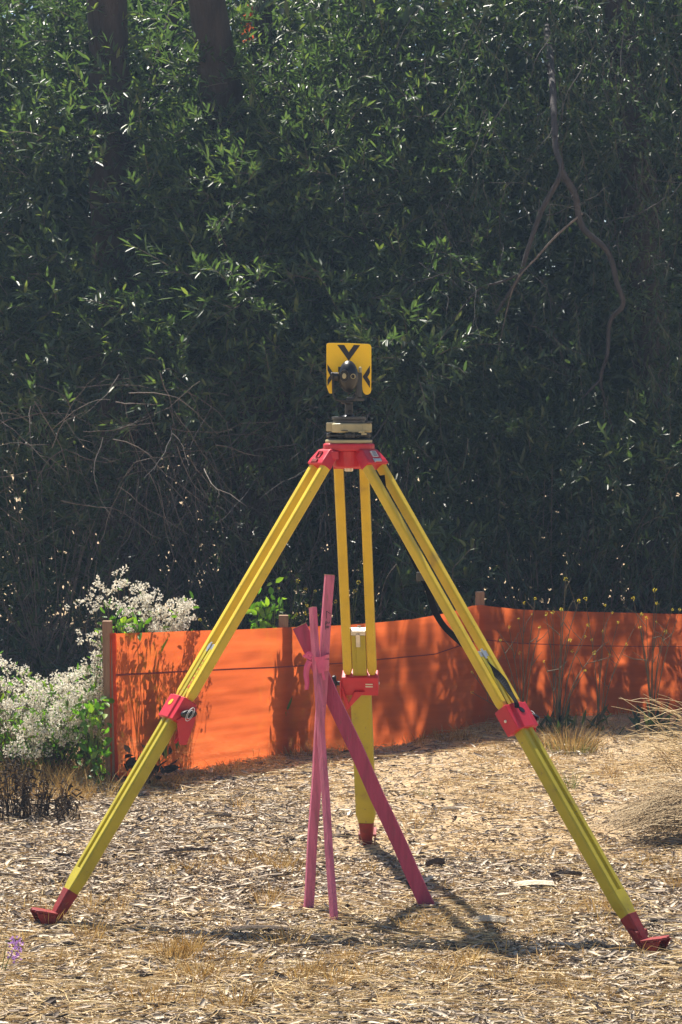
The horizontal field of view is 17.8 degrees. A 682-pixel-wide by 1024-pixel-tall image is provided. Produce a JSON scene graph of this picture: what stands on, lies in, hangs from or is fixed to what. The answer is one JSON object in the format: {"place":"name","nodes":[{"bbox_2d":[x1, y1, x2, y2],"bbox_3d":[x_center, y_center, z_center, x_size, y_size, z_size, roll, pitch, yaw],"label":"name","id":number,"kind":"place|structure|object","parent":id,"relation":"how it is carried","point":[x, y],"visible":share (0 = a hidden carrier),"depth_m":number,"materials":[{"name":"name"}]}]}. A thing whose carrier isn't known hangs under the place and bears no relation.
{"place":"outdoors","nodes":[
{"label":"outdoors","id":0,"kind":"place"},
{"bbox_2d":[0,435,681,1023],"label":"ground","id":1,"kind":"structure","parent":0,"point":[350,825],"depth_m":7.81,"materials":[{"name":"beige wood"}]},
{"bbox_2d":[1,936,23,969],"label":"purple flower","id":2,"kind":"object","parent":1,"relation":"on","point":[17,953],"visible":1,"depth_m":5.40,"materials":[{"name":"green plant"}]},
{"bbox_2d":[0,651,51,769],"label":"white flower shrub","id":3,"kind":"object","parent":1,"relation":"on","point":[10,746],"visible":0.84,"depth_m":8.62,"materials":[{"name":"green plant"}]},
{"bbox_2d":[0,7,82,554],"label":"tree","id":4,"kind":"object","parent":1,"relation":"on","point":[23,496],"depth_m":15.09,"materials":[{"name":"green plant"}]},
{"bbox_2d":[0,750,84,827],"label":"dead plant","id":5,"kind":"object","parent":1,"relation":"on","point":[25,803],"visible":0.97,"depth_m":7.61,"materials":[{"name":"brown plant"}]},
{"bbox_2d":[21,667,89,772],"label":"white flower shrub","id":6,"kind":"object","parent":1,"relation":"on","point":[57,735],"visible":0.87,"depth_m":8.55,"materials":[{"name":"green plant"}]},
{"bbox_2d":[0,397,154,689],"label":"undergrowth bush","id":7,"kind":"object","parent":1,"relation":"on","point":[34,475],"visible":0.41,"depth_m":11.46,"materials":[{"name":"green plant"}]},
{"bbox_2d":[61,636,104,769],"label":"white flower shrub","id":8,"kind":"object","parent":1,"relation":"on","point":[92,692],"visible":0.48,"depth_m":8.65,"materials":[{"name":"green plant"}]},
{"bbox_2d":[69,695,114,784],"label":"leafy weed","id":9,"kind":"object","parent":1,"relation":"on","point":[93,751],"visible":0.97,"depth_m":8.38,"materials":[{"name":"green plant"}]},
{"bbox_2d":[65,564,132,735],"bbox_3d":[-0.933,0.548,8.639,0.288,0.687,0.207,1,3,28],"label":"white flower shrub","id":10,"kind":"object","parent":1,"relation":"on","point":[106,604],"visible":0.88,"depth_m":8.62,"materials":[{"name":"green plant"}]},
{"bbox_2d":[0,433,214,701],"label":"undergrowth bush","id":11,"kind":"object","parent":1,"relation":"on","point":[40,664],"visible":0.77,"depth_m":10.97,"materials":[{"name":"green plant"}]},
{"bbox_2d":[0,0,234,648],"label":"tree","id":12,"kind":"object","parent":1,"relation":"on","point":[58,183],"visible":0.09,"depth_m":13.27,"materials":[{"name":"green plant"}]},
{"bbox_2d":[110,608,151,640],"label":"leafy weed","id":13,"kind":"object","parent":1,"relation":"on","point":[124,621],"visible":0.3,"depth_m":8.59,"materials":[{"name":"green plant"}]},
{"bbox_2d":[114,744,179,783],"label":"leafy weed","id":14,"kind":"object","parent":1,"relation":"on","point":[132,761],"visible":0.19,"depth_m":8.38,"materials":[{"name":"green plant"}]},
{"bbox_2d":[0,0,304,632],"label":"leafy tree","id":15,"kind":"object","parent":1,"relation":"on","point":[105,69],"visible":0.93,"depth_m":11.31,"materials":[{"name":"green plant"}]},
{"bbox_2d":[116,580,199,632],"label":"white flower shrub","id":16,"kind":"object","parent":1,"relation":"on","point":[157,626],"visible":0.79,"depth_m":8.85,"materials":[{"name":"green plant"}]},
{"bbox_2d":[159,638,179,765],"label":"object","id":17,"kind":"object","parent":1,"relation":"on","point":[177,743],"visible":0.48,"depth_m":8.67,"materials":[{"name":"green plant"}]},
{"bbox_2d":[0,0,344,623],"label":"tree","id":18,"kind":"object","parent":1,"relation":"on","point":[22,491],"depth_m":15.35,"materials":[{"name":"green plant"}]},
{"bbox_2d":[0,395,348,686],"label":"undergrowth bush","id":19,"kind":"object","parent":1,"relation":"on","point":[153,550],"visible":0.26,"depth_m":11.55,"materials":[{"name":"green plant"}]},
{"bbox_2d":[160,848,208,852],"bbox_3d":[-0.506,1.095,7.042,0.160,0.017,0.013,-1,2,-20],"label":"bark piece","id":20,"kind":"object","parent":1,"relation":"on","point":[191,849],"visible":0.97,"depth_m":7.04,"materials":[{"name":"brown wood"}]},
{"bbox_2d":[203,812,231,817],"bbox_3d":[-0.437,1.070,7.693,0.100,0.020,0.020,0,2,9],"label":"bark piece","id":21,"kind":"object","parent":1,"relation":"on","point":[220,814],"visible":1,"depth_m":7.69,"materials":[{"name":"brown wood"}]},
{"bbox_2d":[207,824,231,828],"bbox_3d":[-0.418,1.083,7.482,0.085,0.020,0.022,0,2,7],"label":"bark piece","id":22,"kind":"object","parent":1,"relation":"on","point":[219,826],"visible":1,"depth_m":7.47,"materials":[{"name":"beige wood"}]},
{"bbox_2d":[0,0,440,630],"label":"tree","id":23,"kind":"object","parent":1,"relation":"on","point":[158,242],"visible":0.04,"depth_m":13.42,"materials":[{"name":"green plant"}]},
{"bbox_2d":[45,414,423,682],"bbox_3d":[-0.447,0.222,11.266,2.029,1.504,1.283,-1,2,-21],"label":"undergrowth bush","id":24,"kind":"object","parent":1,"relation":"on","point":[222,562],"visible":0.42,"depth_m":11.24,"materials":[{"name":"green plant"}]},
{"bbox_2d":[198,579,316,626],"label":"yellow flower plant","id":25,"kind":"object","parent":1,"relation":"on","point":[293,606],"visible":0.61,"depth_m":9.44,"materials":[{"name":"plant"}]},
{"bbox_2d":[231,925,289,930],"bbox_3d":[-0.219,1.139,5.958,0.160,0.017,0.026,0,2,6],"label":"bark piece","id":26,"kind":"object","parent":1,"relation":"on","point":[254,926],"visible":0.94,"depth_m":5.95,"materials":[{"name":"beige wood"}]},
{"bbox_2d":[2,0,538,639],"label":"leafy tree","id":27,"kind":"object","parent":1,"relation":"on","point":[256,264],"visible":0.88,"depth_m":11.22,"materials":[{"name":"green plant"}]},
{"bbox_2d":[242,4,253,42],"bbox_3d":[-0.508,-2.795,12.311,0.122,0.346,0.185,0,2,0],"label":"orange leaf spray","id":28,"kind":"object","parent":27,"relation":"hanging from","point":[250,15],"visible":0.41,"depth_m":12.30,"materials":[{"name":"orange plant"}]},
{"bbox_2d":[246,577,296,628],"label":"leafy weed","id":29,"kind":"object","parent":1,"relation":"on","point":[253,610],"visible":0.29,"depth_m":9.31,"materials":[{"name":"green plant"}]},
{"bbox_2d":[273,626,291,751],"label":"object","id":30,"kind":"object","parent":1,"relation":"on","point":[289,704],"visible":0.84,"depth_m":9.19,"materials":[{"name":"green plant"}]},
{"bbox_2d":[142,415,486,629],"bbox_3d":[-0.020,0.232,11.063,1.733,1.496,1.219,-1,2,-23],"label":"undergrowth bush","id":31,"kind":"object","parent":1,"relation":"on","point":[318,596],"visible":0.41,"depth_m":11.04,"materials":[{"name":"green plant"}]},
{"bbox_2d":[303,574,334,907],"bbox_3d":[-0.065,0.676,6.264,0.030,0.990,0.168,1,3,26],"label":"wooden stake","id":32,"kind":"object","parent":1,"relation":"on","point":[315,795],"visible":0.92,"depth_m":6.25,"materials":[{"name":"pink paint"}]},
{"bbox_2d":[303,651,328,689],"bbox_3d":[-0.063,0.453,6.262,0.056,0.111,0.094,1,3,29],"label":"flagging tape","id":33,"kind":"object","parent":32,"relation":"attached to","point":[322,665],"visible":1,"depth_m":6.24,"materials":[{"name":"pink plastic"}]},
{"bbox_2d":[309,606,337,920],"bbox_3d":[-0.050,0.727,6.188,0.023,0.899,0.297,-1,2,-14],"label":"wooden stake","id":34,"kind":"object","parent":1,"relation":"on","point":[325,791],"visible":0.87,"depth_m":6.18,"materials":[{"name":"pink paint"}]},
{"bbox_2d":[308,580,360,624],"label":"yellow flower plant","id":35,"kind":"object","parent":1,"relation":"on","point":[352,608],"visible":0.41,"depth_m":9.53,"materials":[{"name":"yellow plant"}]},
{"bbox_2d":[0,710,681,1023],"bbox_3d":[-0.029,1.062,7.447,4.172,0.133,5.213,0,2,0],"label":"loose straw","id":36,"kind":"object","parent":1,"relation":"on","point":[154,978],"visible":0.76,"depth_m":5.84,"materials":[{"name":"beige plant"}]},
{"bbox_2d":[29,443,670,952],"bbox_3d":[0.008,0.478,6.484,1.733,1.366,1.588,0,2,0],"label":"survey tripod","id":37,"kind":"object","parent":1,"relation":"on","point":[359,683],"visible":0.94,"depth_m":6.21,"materials":[{"name":"yellow wood"}]},
{"bbox_2d":[325,421,371,442],"bbox_3d":[0.023,-0.235,6.415,0.138,0.065,0.144,0,2,0],"label":"tribrach","id":38,"kind":"object","parent":37,"relation":"on","point":[350,430],"visible":1,"depth_m":6.37,"materials":[{"name":"metal"}]},
{"bbox_2d":[326,343,370,422],"bbox_3d":[0.023,-0.380,6.407,0.133,0.237,0.106,0,2,0],"label":"prism target","id":39,"kind":"object","parent":38,"relation":"on","point":[349,364],"visible":1,"depth_m":6.43,"materials":[{"name":"yellow metal"}]},
{"bbox_2d":[293,623,434,907],"bbox_3d":[0.073,0.748,6.284,0.435,0.854,0.019,1,2,13],"label":"wooden stake","id":40,"kind":"object","parent":1,"relation":"on","point":[377,797],"visible":0.84,"depth_m":6.27,"materials":[{"name":"pink paint"}]},
{"bbox_2d":[168,0,609,619],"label":"tree","id":41,"kind":"object","parent":1,"relation":"on","point":[438,294],"depth_m":15.39,"materials":[{"name":"green plant"}]},
{"bbox_2d":[102,591,681,782],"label":"silt fence","id":42,"kind":"object","parent":1,"relation":"on","point":[254,684],"visible":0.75,"depth_m":9.47,"materials":[{"name":"orange fabric"}]},
{"bbox_2d":[226,381,635,623],"bbox_3d":[0.539,0.118,11.438,2.335,1.611,1.061,0,2,0],"label":"undergrowth bush","id":43,"kind":"object","parent":1,"relation":"on","point":[475,479],"visible":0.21,"depth_m":11.45,"materials":[{"name":"green plant"}]},
{"bbox_2d":[182,0,681,623],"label":"tree","id":44,"kind":"object","parent":1,"relation":"on","point":[514,82],"visible":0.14,"depth_m":13.17,"materials":[{"name":"green plant"}]},
{"bbox_2d":[425,858,444,865],"bbox_3d":[0.296,1.104,6.862,0.070,0.028,0.020,-2,3,-34],"label":"bark piece","id":45,"kind":"object","parent":1,"relation":"on","point":[430,862],"visible":1,"depth_m":6.86,"materials":[{"name":"wood"}]},
{"bbox_2d":[386,503,503,618],"bbox_3d":[0.399,0.462,10.249,0.767,1.014,0.808,-1,2,-15],"label":"undergrowth bush","id":46,"kind":"object","parent":1,"relation":"on","point":[453,571],"visible":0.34,"depth_m":10.25,"materials":[{"name":"green plant"}]},
{"bbox_2d":[441,806,458,810],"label":"bark piece","id":47,"kind":"object","parent":1,"relation":"on","point":[449,808],"visible":1,"depth_m":7.83,"materials":[{"name":"beige wood"}]},
{"bbox_2d":[246,0,681,620],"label":"drooping tree","id":48,"kind":"object","parent":1,"relation":"on","point":[632,116],"visible":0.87,"depth_m":11.21,"materials":[{"name":"green plant"}]},
{"bbox_2d":[473,915,506,924],"bbox_3d":[0.412,1.130,6.026,0.090,0.031,0.039,0,2,9],"label":"bark piece","id":49,"kind":"object","parent":1,"relation":"on","point":[490,918],"visible":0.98,"depth_m":6.01,"materials":[{"name":"beige wood"}]},
{"bbox_2d":[317,405,681,616],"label":"undergrowth bush","id":50,"kind":"object","parent":1,"relation":"on","point":[531,536],"visible":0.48,"depth_m":10.83,"materials":[{"name":"green plant"}]},
{"bbox_2d":[471,597,548,726],"bbox_3d":[0.739,0.672,9.541,0.347,0.633,0.149,0,2,11],"label":"yellow flower plant","id":51,"kind":"object","parent":1,"relation":"on","point":[544,719],"visible":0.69,"depth_m":9.52,"materials":[{"name":"green plant"}]},
{"bbox_2d":[375,0,681,611],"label":"tree","id":52,"kind":"object","parent":1,"relation":"on","point":[542,272],"depth_m":14.98,"materials":[{"name":"green plant"}]},
{"bbox_2d":[513,880,554,886],"bbox_3d":[0.577,1.115,6.531,0.120,0.020,0.052,0,2,-6],"label":"bark piece","id":53,"kind":"object","parent":1,"relation":"on","point":[534,882],"visible":1,"depth_m":6.52,"materials":[{"name":"beige wood"}]},
{"bbox_2d":[395,0,681,613],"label":"tree","id":54,"kind":"object","parent":1,"relation":"on","point":[584,338],"visible":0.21,"depth_m":12.90,"materials":[{"name":"green plant"}]},
{"bbox_2d":[418,384,681,613],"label":"undergrowth bush","id":55,"kind":"object","parent":1,"relation":"on","point":[652,593],"visible":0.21,"depth_m":11.28,"materials":[{"name":"green plant"}]},
{"bbox_2d":[549,871,581,876],"bbox_3d":[0.692,1.114,6.705,0.100,0.020,0.016,0,2,-6],"label":"bark piece","id":56,"kind":"object","parent":1,"relation":"on","point":[576,873],"visible":1,"depth_m":6.70,"materials":[{"name":"wood"}]},
{"bbox_2d":[561,767,582,788],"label":"grass tuft","id":57,"kind":"object","parent":1,"relation":"on","point":[568,785],"visible":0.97,"depth_m":8.37,"materials":[{"name":"beige plant"}]},
{"bbox_2d":[536,577,611,735],"bbox_3d":[1.006,0.641,9.539,0.324,0.711,0.192,-1,2,-21],"label":"yellow flower plant","id":58,"kind":"object","parent":1,"relation":"on","point":[560,718],"visible":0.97,"depth_m":9.54,"materials":[{"name":"green plant"}]},
{"bbox_2d":[537,718,615,754],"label":"grass tuft","id":59,"kind":"object","parent":1,"relation":"on","point":[570,741],"visible":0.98,"depth_m":9.27,"materials":[{"name":"beige plant"}]},
{"bbox_2d":[510,424,681,613],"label":"undergrowth bush","id":60,"kind":"object","parent":1,"relation":"on","point":[650,517],"visible":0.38,"depth_m":10.77,"materials":[{"name":"green plant"}]},
{"bbox_2d":[569,597,642,733],"bbox_3d":[1.165,0.677,9.576,0.331,0.610,0.129,0,2,0],"label":"yellow flower plant","id":61,"kind":"object","parent":1,"relation":"on","point":[600,720],"visible":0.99,"depth_m":9.58,"materials":[{"name":"green plant"}]},
{"bbox_2d":[547,1,681,464],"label":"tree","id":62,"kind":"object","parent":1,"relation":"on","point":[624,245],"depth_m":14.93,"materials":[{"name":"green plant"}]},
{"bbox_2d":[586,694,681,845],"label":"straw clump","id":63,"kind":"object","parent":1,"relation":"on","point":[662,809],"visible":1,"depth_m":7.35,"materials":[{"name":"beige plant"}]},
{"bbox_2d":[622,588,679,730],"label":"yellow flower plant","id":64,"kind":"object","parent":1,"relation":"on","point":[635,720],"visible":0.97,"depth_m":9.60,"materials":[{"name":"green plant"}]},
{"bbox_2d":[0,701,681,1015],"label":"dry grass","id":65,"kind":"structure","parent":0,"point":[200,944],"depth_m":6.13,"materials":[{"name":"beige plant"}]}
]}

